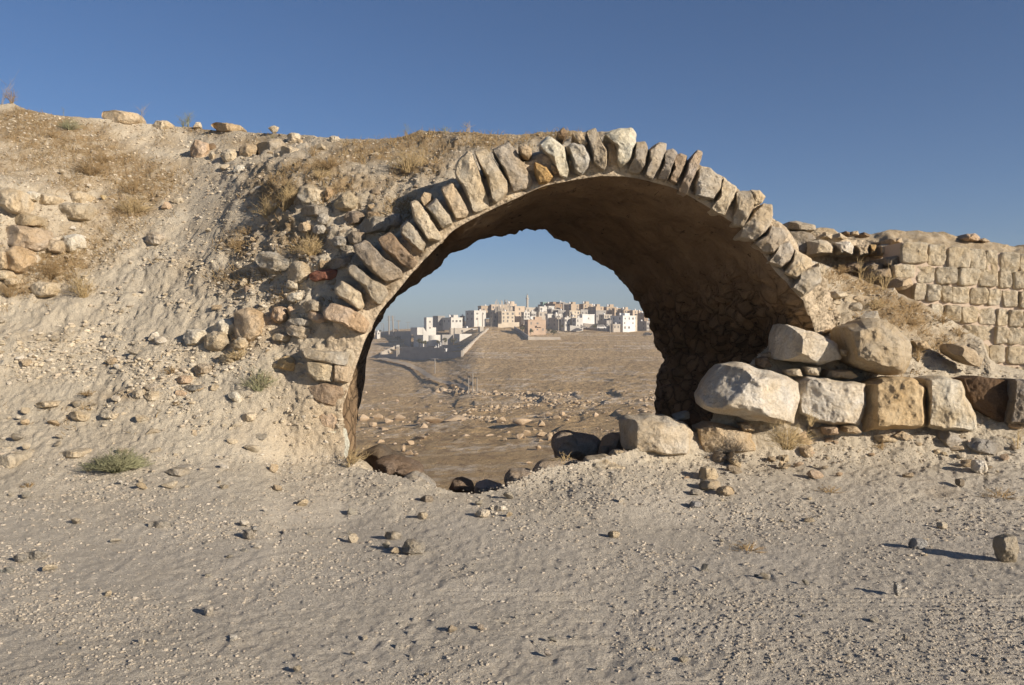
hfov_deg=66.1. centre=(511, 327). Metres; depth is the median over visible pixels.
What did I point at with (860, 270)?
dry shrub
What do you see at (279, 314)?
rock
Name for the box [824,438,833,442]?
stone
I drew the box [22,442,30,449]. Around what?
stone
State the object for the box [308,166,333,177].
dry shrub
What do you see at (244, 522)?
stone
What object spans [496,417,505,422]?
valley boulder
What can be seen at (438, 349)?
garden wall
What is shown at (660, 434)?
stone block
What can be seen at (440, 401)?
valley rubble
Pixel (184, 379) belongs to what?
rock
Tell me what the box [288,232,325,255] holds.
dry shrub
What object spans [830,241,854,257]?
stone block
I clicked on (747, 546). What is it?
dry shrub
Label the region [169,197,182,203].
rock
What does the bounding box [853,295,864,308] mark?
stone
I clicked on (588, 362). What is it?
hillside
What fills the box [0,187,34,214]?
rock
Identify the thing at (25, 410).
stone
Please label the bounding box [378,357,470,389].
dirt track
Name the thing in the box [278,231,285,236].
stone
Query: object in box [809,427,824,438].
rock
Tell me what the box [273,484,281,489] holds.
stone
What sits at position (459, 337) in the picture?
house
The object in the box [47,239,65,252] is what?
rock
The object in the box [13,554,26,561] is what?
rock
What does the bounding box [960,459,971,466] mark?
stone
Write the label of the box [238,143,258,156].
rock
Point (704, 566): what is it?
stone
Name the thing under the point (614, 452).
rock
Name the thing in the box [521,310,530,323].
house
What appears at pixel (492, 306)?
house
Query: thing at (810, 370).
rock
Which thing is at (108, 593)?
stone
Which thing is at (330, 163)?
dry shrub
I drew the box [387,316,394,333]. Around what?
utility pole
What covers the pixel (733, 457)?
rock
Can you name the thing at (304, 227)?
rock
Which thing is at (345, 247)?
rock
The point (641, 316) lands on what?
house
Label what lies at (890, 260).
rock
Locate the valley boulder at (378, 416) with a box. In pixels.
[372,413,383,418]
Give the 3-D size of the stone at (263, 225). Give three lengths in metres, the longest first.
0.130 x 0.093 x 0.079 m
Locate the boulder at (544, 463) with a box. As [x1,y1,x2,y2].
[532,458,577,471]
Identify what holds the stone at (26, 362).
on the ground at (468, 609)
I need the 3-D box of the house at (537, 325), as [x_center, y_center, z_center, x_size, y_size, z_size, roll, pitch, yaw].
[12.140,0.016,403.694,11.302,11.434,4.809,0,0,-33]
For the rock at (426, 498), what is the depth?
7.10 m
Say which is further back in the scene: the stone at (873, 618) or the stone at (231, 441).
the stone at (231, 441)
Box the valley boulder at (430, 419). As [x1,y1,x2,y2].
[422,416,442,422]
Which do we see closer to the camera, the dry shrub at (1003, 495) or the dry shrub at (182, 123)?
the dry shrub at (1003, 495)
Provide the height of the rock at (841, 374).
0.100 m
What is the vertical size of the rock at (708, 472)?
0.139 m
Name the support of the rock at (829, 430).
on the ground at (468, 609)
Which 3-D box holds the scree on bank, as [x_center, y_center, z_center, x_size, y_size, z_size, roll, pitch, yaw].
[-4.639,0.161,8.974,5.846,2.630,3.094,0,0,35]
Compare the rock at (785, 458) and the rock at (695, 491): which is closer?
the rock at (695, 491)
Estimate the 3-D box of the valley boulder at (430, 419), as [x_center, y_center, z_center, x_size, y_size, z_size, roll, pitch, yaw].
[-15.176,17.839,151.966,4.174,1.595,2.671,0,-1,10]
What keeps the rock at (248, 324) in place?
on the ground at (468, 609)
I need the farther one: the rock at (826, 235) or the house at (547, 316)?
the house at (547, 316)
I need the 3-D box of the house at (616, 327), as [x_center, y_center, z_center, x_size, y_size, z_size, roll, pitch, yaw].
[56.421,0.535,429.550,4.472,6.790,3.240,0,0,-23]
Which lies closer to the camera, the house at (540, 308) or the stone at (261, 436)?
the stone at (261, 436)
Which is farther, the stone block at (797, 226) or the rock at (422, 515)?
the stone block at (797, 226)
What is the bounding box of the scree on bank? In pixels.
[0,242,344,473]
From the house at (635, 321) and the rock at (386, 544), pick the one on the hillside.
the house at (635, 321)
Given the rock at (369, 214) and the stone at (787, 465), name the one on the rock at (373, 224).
the rock at (369, 214)
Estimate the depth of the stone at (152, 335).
9.25 m
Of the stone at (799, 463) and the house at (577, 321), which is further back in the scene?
the house at (577, 321)
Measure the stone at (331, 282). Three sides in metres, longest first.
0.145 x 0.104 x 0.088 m
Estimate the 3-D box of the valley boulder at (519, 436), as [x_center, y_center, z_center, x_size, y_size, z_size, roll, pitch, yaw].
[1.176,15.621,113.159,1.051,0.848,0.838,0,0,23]
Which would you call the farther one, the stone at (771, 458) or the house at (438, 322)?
the house at (438, 322)
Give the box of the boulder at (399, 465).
[373,454,423,477]
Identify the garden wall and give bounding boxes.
[379,353,416,359]
[392,350,431,353]
[400,347,434,349]
[404,338,410,346]
[417,352,463,359]
[432,348,444,351]
[442,345,462,347]
[447,348,464,351]
[498,322,518,327]
[514,326,528,338]
[528,337,560,339]
[570,325,582,330]
[584,323,597,328]
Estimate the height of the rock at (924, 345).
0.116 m
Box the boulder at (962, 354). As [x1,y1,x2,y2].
[939,343,982,366]
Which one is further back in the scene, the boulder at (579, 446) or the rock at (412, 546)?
the boulder at (579, 446)
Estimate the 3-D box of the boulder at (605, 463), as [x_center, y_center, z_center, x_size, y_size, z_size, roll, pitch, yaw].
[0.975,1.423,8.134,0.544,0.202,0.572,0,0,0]
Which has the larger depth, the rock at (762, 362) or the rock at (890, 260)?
the rock at (890, 260)
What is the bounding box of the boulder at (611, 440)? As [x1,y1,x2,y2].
[598,432,622,452]
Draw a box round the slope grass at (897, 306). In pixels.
[824,268,984,379]
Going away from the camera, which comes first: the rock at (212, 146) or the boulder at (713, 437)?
the boulder at (713, 437)
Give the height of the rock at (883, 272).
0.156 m
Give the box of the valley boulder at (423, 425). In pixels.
[420,423,427,427]
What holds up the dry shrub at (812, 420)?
on the ground at (468, 609)
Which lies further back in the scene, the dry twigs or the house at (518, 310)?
the house at (518, 310)
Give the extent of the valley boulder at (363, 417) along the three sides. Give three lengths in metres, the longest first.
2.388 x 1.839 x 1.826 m
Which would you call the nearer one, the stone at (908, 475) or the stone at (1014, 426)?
the stone at (908, 475)
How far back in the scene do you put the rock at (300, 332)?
8.58 m
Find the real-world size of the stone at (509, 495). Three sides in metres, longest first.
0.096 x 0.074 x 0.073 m
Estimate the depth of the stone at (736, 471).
7.92 m
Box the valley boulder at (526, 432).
[522,430,530,434]
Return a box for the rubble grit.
[0,112,1023,464]
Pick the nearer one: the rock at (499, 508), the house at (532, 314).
the rock at (499, 508)
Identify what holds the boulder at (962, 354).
on the ground at (468, 609)
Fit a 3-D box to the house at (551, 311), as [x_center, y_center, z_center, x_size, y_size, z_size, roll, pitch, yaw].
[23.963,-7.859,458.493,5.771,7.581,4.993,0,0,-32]
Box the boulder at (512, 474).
[504,467,531,486]
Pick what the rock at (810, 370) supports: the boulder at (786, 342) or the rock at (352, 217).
the boulder at (786, 342)
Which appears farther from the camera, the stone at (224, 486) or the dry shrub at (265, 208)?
the dry shrub at (265, 208)
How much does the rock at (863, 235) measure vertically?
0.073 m
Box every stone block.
[619,413,693,455]
[783,221,815,231]
[789,230,815,254]
[793,376,865,425]
[806,240,834,257]
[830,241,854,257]
[848,245,869,258]
[859,376,926,431]
[861,244,876,257]
[869,244,888,256]
[914,375,976,431]
[951,375,1008,421]
[998,378,1023,424]
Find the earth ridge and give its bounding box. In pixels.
[815,227,1023,253]
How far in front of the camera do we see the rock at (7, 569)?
5.11 m
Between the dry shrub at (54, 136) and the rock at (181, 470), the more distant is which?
the dry shrub at (54, 136)
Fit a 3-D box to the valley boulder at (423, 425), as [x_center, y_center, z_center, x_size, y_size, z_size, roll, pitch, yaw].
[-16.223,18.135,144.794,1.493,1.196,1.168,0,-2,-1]
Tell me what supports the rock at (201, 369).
on the ground at (468, 609)
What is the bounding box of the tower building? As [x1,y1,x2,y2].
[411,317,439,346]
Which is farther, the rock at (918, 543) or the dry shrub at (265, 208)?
the dry shrub at (265, 208)
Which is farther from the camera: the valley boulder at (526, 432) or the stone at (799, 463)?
the valley boulder at (526, 432)
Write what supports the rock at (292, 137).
on the ground at (468, 609)
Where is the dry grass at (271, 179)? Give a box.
[0,105,578,438]
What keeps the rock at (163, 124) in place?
on the ground at (468, 609)
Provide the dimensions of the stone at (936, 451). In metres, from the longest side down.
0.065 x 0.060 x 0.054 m
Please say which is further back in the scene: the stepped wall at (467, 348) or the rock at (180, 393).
the stepped wall at (467, 348)
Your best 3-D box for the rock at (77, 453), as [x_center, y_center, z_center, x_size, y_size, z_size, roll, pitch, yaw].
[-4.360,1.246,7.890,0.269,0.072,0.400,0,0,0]
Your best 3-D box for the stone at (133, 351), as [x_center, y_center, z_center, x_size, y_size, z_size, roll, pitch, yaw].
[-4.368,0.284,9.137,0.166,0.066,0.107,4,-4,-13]
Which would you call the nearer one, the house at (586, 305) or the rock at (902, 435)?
the rock at (902, 435)
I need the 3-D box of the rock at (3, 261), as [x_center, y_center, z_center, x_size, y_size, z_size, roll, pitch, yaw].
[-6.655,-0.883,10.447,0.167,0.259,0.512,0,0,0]
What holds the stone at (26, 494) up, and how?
on the ground at (468, 609)
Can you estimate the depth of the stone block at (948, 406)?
8.35 m
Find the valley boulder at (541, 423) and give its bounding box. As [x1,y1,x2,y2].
[538,420,544,426]
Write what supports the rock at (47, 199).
on the ground at (468, 609)
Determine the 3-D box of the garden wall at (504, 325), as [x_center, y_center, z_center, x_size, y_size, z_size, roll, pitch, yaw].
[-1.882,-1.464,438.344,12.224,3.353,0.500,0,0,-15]
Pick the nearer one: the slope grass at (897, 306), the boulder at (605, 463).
the boulder at (605, 463)
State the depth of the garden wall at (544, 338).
380.46 m
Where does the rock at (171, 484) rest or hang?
on the ground at (468, 609)
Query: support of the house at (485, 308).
on the hillside
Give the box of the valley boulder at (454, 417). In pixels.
[443,415,468,420]
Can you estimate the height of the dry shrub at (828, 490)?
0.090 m
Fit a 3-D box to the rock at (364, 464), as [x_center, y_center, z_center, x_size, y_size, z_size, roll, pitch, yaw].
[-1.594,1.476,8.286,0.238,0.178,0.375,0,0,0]
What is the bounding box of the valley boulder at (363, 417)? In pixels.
[359,414,368,420]
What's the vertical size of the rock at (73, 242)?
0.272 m
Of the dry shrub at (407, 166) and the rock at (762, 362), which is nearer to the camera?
the rock at (762, 362)
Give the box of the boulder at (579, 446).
[551,430,600,460]
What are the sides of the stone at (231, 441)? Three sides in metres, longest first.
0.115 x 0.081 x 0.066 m
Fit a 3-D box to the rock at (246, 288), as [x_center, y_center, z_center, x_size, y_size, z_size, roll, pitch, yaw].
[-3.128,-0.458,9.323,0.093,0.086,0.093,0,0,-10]
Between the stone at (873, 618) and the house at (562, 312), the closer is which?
the stone at (873, 618)
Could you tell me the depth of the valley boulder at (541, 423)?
125.65 m
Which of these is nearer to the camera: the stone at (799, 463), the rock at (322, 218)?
the stone at (799, 463)
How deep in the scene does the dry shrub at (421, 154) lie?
9.45 m
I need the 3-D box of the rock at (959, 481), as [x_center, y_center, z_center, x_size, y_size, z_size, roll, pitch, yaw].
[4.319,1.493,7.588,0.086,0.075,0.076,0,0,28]
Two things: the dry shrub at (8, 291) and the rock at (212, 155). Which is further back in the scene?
the rock at (212, 155)
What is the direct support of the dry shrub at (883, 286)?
on the ground at (468, 609)
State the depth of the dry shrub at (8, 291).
10.08 m
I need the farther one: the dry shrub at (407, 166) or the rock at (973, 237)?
the rock at (973, 237)
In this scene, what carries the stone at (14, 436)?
on the ground at (468, 609)
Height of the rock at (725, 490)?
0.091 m
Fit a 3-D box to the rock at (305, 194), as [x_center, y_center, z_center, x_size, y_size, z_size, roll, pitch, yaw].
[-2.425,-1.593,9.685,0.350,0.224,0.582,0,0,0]
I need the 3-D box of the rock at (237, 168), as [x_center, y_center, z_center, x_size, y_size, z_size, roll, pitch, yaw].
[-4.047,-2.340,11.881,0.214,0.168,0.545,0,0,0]
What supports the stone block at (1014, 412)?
on the ground at (468, 609)
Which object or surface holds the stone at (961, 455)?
on the ground at (468, 609)
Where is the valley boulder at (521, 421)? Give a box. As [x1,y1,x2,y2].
[510,417,531,424]
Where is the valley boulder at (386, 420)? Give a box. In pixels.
[384,418,392,422]
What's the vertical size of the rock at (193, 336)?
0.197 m
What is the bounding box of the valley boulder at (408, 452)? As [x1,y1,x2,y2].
[405,450,412,454]
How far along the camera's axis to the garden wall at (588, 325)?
438.96 m
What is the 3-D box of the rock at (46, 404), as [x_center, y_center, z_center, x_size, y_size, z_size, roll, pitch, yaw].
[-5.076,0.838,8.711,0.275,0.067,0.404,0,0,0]
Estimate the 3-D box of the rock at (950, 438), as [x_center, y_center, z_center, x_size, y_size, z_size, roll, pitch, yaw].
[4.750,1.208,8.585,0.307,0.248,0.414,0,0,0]
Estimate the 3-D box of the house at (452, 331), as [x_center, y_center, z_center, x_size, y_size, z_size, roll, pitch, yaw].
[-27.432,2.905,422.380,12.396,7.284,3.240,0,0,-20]
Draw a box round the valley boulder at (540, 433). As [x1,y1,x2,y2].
[536,431,546,436]
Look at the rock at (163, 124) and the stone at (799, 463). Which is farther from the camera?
the rock at (163, 124)
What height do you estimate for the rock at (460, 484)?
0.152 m
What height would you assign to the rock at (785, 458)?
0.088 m
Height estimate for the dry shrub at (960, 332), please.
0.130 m
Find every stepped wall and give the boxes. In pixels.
[381,344,399,354]
[461,328,488,356]
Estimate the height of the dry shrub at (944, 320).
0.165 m
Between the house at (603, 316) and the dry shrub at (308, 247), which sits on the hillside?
the house at (603, 316)
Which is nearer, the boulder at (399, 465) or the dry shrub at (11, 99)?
the boulder at (399, 465)
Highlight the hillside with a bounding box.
[355,319,663,493]
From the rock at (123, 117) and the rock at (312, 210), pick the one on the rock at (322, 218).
the rock at (312, 210)
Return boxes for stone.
[11,433,24,439]
[20,407,29,413]
[20,418,29,424]
[21,359,31,365]
[21,491,30,497]
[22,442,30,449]
[42,564,57,570]
[47,420,59,425]
[51,336,59,341]
[104,590,111,595]
[106,357,116,364]
[110,538,120,541]
[128,349,140,354]
[135,482,146,488]
[148,332,158,340]
[150,447,160,452]
[154,336,166,343]
[211,305,221,309]
[219,484,228,488]
[226,438,237,443]
[239,520,249,524]
[244,445,260,451]
[250,186,260,194]
[256,434,266,439]
[260,221,268,227]
[269,464,278,472]
[272,363,279,368]
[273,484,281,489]
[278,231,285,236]
[293,665,300,671]
[296,499,308,505]
[298,372,304,376]
[317,261,328,269]
[326,277,335,284]
[347,508,356,514]
[348,533,357,542]
[367,204,374,210]
[371,187,380,194]
[475,500,482,504]
[503,492,513,498]
[547,636,556,641]
[678,656,688,661]
[701,563,707,570]
[727,465,741,472]
[732,469,739,473]
[759,572,770,578]
[767,456,775,461]
[778,461,787,468]
[782,463,790,468]
[794,461,803,466]
[802,579,808,584]
[804,517,813,521]
[806,470,823,478]
[822,328,831,334]
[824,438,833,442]
[844,294,856,303]
[849,302,862,310]
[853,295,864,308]
[858,311,879,318]
[870,616,878,621]
[902,472,913,477]
[933,449,939,453]
[949,446,963,450]
[956,452,965,458]
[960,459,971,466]
[1000,454,1009,459]
[1008,424,1022,428]
[1009,444,1016,449]
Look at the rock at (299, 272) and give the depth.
8.87 m
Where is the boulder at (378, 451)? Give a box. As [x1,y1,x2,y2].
[356,444,405,467]
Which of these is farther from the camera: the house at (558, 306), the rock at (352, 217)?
the house at (558, 306)
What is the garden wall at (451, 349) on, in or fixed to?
on the hillside
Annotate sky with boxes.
[0,0,1023,330]
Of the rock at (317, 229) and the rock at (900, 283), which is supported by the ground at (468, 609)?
the rock at (317, 229)
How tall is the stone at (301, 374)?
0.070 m
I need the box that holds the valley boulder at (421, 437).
[415,435,426,438]
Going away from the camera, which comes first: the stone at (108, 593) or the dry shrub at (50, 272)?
the stone at (108, 593)
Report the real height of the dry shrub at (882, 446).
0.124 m
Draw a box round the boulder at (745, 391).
[694,362,799,423]
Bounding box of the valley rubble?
[356,387,654,451]
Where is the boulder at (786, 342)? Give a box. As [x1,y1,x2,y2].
[768,324,841,364]
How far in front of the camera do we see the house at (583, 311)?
456.17 m
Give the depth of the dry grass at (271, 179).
10.52 m
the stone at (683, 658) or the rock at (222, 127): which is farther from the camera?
the rock at (222, 127)
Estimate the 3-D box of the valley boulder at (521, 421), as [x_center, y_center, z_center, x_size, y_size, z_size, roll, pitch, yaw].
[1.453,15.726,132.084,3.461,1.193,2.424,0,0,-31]
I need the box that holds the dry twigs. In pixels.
[549,451,574,463]
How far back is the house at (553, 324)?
437.28 m
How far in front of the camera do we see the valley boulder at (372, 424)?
157.81 m
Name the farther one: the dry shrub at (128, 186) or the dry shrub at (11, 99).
the dry shrub at (11, 99)
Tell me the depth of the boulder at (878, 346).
8.37 m
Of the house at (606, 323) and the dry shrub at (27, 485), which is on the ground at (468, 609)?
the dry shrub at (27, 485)
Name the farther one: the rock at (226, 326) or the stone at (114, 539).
the rock at (226, 326)
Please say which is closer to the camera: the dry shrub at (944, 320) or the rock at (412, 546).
the rock at (412, 546)
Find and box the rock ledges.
[417,386,655,421]
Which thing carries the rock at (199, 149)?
on the ground at (468, 609)
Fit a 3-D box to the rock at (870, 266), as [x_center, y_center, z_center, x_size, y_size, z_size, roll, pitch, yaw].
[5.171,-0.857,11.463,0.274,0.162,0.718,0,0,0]
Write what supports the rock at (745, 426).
on the boulder at (713, 437)
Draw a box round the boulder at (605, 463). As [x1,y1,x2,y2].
[582,454,625,468]
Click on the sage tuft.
(119, 464)
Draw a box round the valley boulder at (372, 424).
[368,422,376,426]
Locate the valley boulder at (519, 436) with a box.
[516,433,523,438]
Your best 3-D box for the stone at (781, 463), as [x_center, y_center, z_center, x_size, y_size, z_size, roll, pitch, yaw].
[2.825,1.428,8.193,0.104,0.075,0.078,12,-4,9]
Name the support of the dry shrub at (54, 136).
on the ground at (468, 609)
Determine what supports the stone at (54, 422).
on the ground at (468, 609)
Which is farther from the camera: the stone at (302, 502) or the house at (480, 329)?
the house at (480, 329)
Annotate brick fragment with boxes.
[309,269,337,281]
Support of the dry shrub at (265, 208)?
on the ground at (468, 609)
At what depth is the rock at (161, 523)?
6.10 m
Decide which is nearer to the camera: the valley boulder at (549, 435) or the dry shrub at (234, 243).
the dry shrub at (234, 243)
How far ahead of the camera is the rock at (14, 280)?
10.14 m
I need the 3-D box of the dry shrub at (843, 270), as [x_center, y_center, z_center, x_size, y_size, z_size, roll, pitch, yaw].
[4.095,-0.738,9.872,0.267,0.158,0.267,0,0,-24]
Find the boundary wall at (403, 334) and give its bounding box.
[380,331,410,338]
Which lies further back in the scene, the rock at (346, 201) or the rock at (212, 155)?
the rock at (212, 155)
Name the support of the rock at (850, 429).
on the ground at (468, 609)
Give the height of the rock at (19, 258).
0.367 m
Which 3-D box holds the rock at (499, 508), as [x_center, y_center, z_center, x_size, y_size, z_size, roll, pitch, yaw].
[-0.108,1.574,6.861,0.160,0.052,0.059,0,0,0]
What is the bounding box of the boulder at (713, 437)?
[692,421,755,453]
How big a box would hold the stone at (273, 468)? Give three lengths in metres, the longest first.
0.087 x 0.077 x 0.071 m
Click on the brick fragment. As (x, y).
(322, 275)
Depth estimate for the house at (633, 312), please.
467.09 m
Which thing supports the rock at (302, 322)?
on the rock at (300, 332)
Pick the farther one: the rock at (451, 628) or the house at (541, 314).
the house at (541, 314)
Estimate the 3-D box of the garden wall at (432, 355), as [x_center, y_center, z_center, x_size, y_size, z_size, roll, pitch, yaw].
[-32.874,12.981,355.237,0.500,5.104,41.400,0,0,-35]
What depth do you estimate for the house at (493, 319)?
450.89 m
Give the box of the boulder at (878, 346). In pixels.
[830,318,911,375]
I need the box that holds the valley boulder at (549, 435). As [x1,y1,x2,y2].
[546,432,552,439]
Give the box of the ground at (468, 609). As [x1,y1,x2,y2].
[0,103,1023,684]
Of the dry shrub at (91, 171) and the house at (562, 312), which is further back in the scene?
the house at (562, 312)
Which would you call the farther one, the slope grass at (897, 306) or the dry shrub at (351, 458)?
the slope grass at (897, 306)
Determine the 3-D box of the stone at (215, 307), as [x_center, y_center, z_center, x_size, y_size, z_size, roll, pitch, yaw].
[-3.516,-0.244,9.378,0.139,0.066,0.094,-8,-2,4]
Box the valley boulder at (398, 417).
[394,414,404,419]
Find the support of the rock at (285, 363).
on the ground at (468, 609)
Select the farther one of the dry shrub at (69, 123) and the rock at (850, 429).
the dry shrub at (69, 123)
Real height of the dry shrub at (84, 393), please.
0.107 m
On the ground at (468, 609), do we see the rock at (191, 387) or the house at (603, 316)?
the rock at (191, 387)
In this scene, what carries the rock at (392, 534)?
on the ground at (468, 609)
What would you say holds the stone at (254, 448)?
on the ground at (468, 609)
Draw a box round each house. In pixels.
[375,330,380,338]
[433,316,444,331]
[440,335,452,347]
[442,315,461,329]
[449,326,472,337]
[454,334,471,342]
[460,314,464,325]
[465,309,485,326]
[478,304,489,317]
[478,327,483,332]
[489,304,506,309]
[489,309,500,326]
[498,310,514,327]
[506,301,516,310]
[512,306,524,325]
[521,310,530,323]
[524,316,545,335]
[525,307,535,311]
[530,310,535,319]
[536,305,547,311]
[536,310,546,319]
[538,302,562,308]
[545,314,552,323]
[546,317,560,329]
[547,308,559,313]
[554,309,565,316]
[561,316,570,330]
[564,302,578,315]
[567,310,579,316]
[571,316,582,325]
[578,309,587,313]
[579,301,591,308]
[579,314,594,325]
[588,304,603,310]
[588,310,605,323]
[597,320,611,331]
[599,313,611,319]
[604,304,615,313]
[611,313,635,331]
[611,322,619,331]
[612,307,621,315]
[619,307,628,312]
[629,309,637,320]
[630,315,637,330]
[637,320,649,330]
[638,312,647,320]
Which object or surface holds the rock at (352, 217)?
on the ground at (468, 609)
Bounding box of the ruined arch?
[301,127,840,461]
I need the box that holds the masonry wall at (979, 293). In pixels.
[876,242,1023,369]
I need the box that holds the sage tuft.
[68,445,154,472]
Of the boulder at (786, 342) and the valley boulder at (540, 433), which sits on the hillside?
the valley boulder at (540, 433)
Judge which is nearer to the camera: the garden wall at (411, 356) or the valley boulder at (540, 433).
the valley boulder at (540, 433)
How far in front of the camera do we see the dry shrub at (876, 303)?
9.60 m
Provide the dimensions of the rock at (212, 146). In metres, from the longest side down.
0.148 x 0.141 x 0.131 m
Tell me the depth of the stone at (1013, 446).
8.37 m
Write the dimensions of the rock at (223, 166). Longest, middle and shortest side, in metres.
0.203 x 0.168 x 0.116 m
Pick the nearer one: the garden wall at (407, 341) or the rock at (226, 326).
the rock at (226, 326)
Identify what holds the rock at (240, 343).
on the ground at (468, 609)
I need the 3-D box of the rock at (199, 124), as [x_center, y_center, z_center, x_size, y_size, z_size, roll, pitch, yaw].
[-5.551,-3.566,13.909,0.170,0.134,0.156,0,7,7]
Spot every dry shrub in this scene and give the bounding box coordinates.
[0,72,17,104]
[0,274,26,297]
[4,89,17,103]
[19,482,33,487]
[29,256,70,279]
[44,128,63,138]
[50,267,98,297]
[53,118,83,129]
[62,153,111,175]
[76,390,95,396]
[92,151,112,162]
[110,189,158,213]
[116,179,145,194]
[160,364,178,373]
[176,115,189,126]
[183,111,194,126]
[220,348,248,360]
[222,241,245,249]
[234,224,254,234]
[234,363,282,391]
[248,192,276,217]
[276,177,299,211]
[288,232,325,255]
[301,142,319,156]
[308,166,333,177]
[312,152,350,169]
[337,442,370,467]
[382,146,433,172]
[413,137,431,165]
[728,541,767,553]
[757,414,816,449]
[807,406,826,426]
[811,485,840,492]
[832,264,848,274]
[850,257,868,281]
[861,270,878,284]
[865,296,889,309]
[870,263,899,289]
[871,441,889,449]
[906,315,923,326]
[911,346,926,361]
[932,311,959,322]
[952,327,971,335]
[971,485,1023,500]
[998,426,1023,448]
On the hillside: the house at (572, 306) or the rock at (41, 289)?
the house at (572, 306)
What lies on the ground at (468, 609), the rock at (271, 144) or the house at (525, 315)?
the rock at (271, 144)
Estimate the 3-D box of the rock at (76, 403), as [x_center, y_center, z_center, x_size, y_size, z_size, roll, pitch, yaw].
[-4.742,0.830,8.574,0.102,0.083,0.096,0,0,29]
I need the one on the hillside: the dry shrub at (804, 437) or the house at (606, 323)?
the house at (606, 323)
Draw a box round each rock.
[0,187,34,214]
[0,250,7,269]
[0,270,15,279]
[0,449,34,468]
[0,567,14,572]
[4,246,40,273]
[4,278,23,285]
[6,225,53,250]
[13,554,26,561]
[15,213,47,227]
[26,550,47,558]
[27,191,40,200]
[30,281,60,297]
[35,400,61,407]
[39,193,63,204]
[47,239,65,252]
[58,202,97,220]
[59,447,91,457]
[62,234,86,252]
[68,410,90,420]
[69,191,94,202]
[71,400,81,406]
[71,518,80,523]
[100,411,118,418]
[102,110,145,124]
[111,395,120,401]
[132,389,145,397]
[135,414,148,421]
[144,384,158,389]
[144,390,158,400]
[145,232,165,245]
[146,428,159,433]
[148,520,172,527]
[153,120,173,128]
[161,202,171,209]
[161,480,177,487]
[165,464,191,476]
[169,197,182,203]
[175,390,187,396]
[177,375,192,383]
[182,385,205,390]
[183,329,206,345]
[190,140,209,157]
[193,122,201,128]
[193,363,212,374]
[203,605,213,615]
[204,331,229,350]
[209,143,215,149]
[209,151,214,159]
[209,384,218,390]
[211,122,246,131]
[212,319,234,334]
[219,164,229,169]
[219,354,235,362]
[220,149,238,161]
[220,463,228,469]
[228,391,242,402]
[232,337,248,350]
[232,421,241,426]
[233,165,245,172]
[233,307,263,341]
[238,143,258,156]
[239,278,248,286]
[241,412,256,420]
[242,529,253,539]
[244,285,249,291]
[251,525,257,532]
[255,251,289,273]
[257,138,284,154]
[268,126,278,132]
[271,306,287,322]
[272,333,290,341]
[277,356,295,370]
[280,145,298,155]
[286,280,298,289]
[286,325,310,338]
[287,133,300,142]
[287,292,302,301]
[287,306,292,314]
[287,318,312,326]
[288,261,310,283]
[297,186,323,203]
[298,222,310,232]
[300,205,332,215]
[302,299,322,311]
[308,311,326,323]
[312,225,326,235]
[315,143,325,149]
[317,213,328,225]
[325,187,332,199]
[328,136,339,141]
[329,256,351,269]
[332,236,347,247]
[334,191,357,210]
[340,245,352,250]
[341,250,354,256]
[344,211,364,224]
[347,231,365,243]
[351,459,372,470]
[359,216,391,233]
[366,212,379,218]
[382,541,389,547]
[385,531,400,538]
[388,214,401,227]
[390,547,400,552]
[402,539,424,554]
[403,470,435,485]
[417,512,427,518]
[420,495,433,501]
[448,625,456,631]
[449,476,473,492]
[474,479,503,493]
[475,509,489,516]
[477,624,483,629]
[490,505,508,510]
[544,650,551,655]
[598,446,608,454]
[608,449,624,455]
[608,531,619,537]
[672,411,689,419]
[689,501,701,507]
[690,488,701,494]
[698,466,717,479]
[699,479,720,489]
[712,452,726,462]
[716,486,734,495]
[727,451,740,467]
[736,422,754,431]
[753,356,770,368]
[757,352,770,357]
[782,368,802,376]
[782,454,788,461]
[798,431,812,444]
[799,445,812,457]
[801,366,820,375]
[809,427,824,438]
[820,369,857,378]
[820,426,839,434]
[821,232,831,238]
[830,291,846,299]
[832,233,846,239]
[832,300,840,304]
[835,262,865,272]
[839,349,847,355]
[840,425,861,433]
[841,231,849,235]
[846,231,858,236]
[852,262,883,274]
[854,232,869,238]
[857,268,891,280]
[867,255,898,267]
[873,434,897,442]
[877,277,912,290]
[879,237,902,244]
[893,582,901,595]
[894,430,912,440]
[908,538,927,549]
[910,340,930,349]
[935,429,962,447]
[936,522,947,528]
[955,478,964,485]
[957,233,979,241]
[965,437,1003,454]
[971,460,987,472]
[979,238,989,242]
[992,534,1018,562]
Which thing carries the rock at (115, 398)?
on the ground at (468, 609)
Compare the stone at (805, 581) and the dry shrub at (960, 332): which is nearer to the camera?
the stone at (805, 581)
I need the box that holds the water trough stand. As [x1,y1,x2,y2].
[396,345,399,356]
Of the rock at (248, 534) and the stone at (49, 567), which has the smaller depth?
the stone at (49, 567)
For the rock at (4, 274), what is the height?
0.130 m
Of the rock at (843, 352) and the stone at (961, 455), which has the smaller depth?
the stone at (961, 455)
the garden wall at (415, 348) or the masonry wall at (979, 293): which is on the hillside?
the garden wall at (415, 348)
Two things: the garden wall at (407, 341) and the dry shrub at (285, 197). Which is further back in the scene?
the garden wall at (407, 341)
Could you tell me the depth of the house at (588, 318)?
441.74 m
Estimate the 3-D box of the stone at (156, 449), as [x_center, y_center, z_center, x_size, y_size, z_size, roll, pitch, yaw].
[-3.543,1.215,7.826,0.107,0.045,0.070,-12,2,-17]

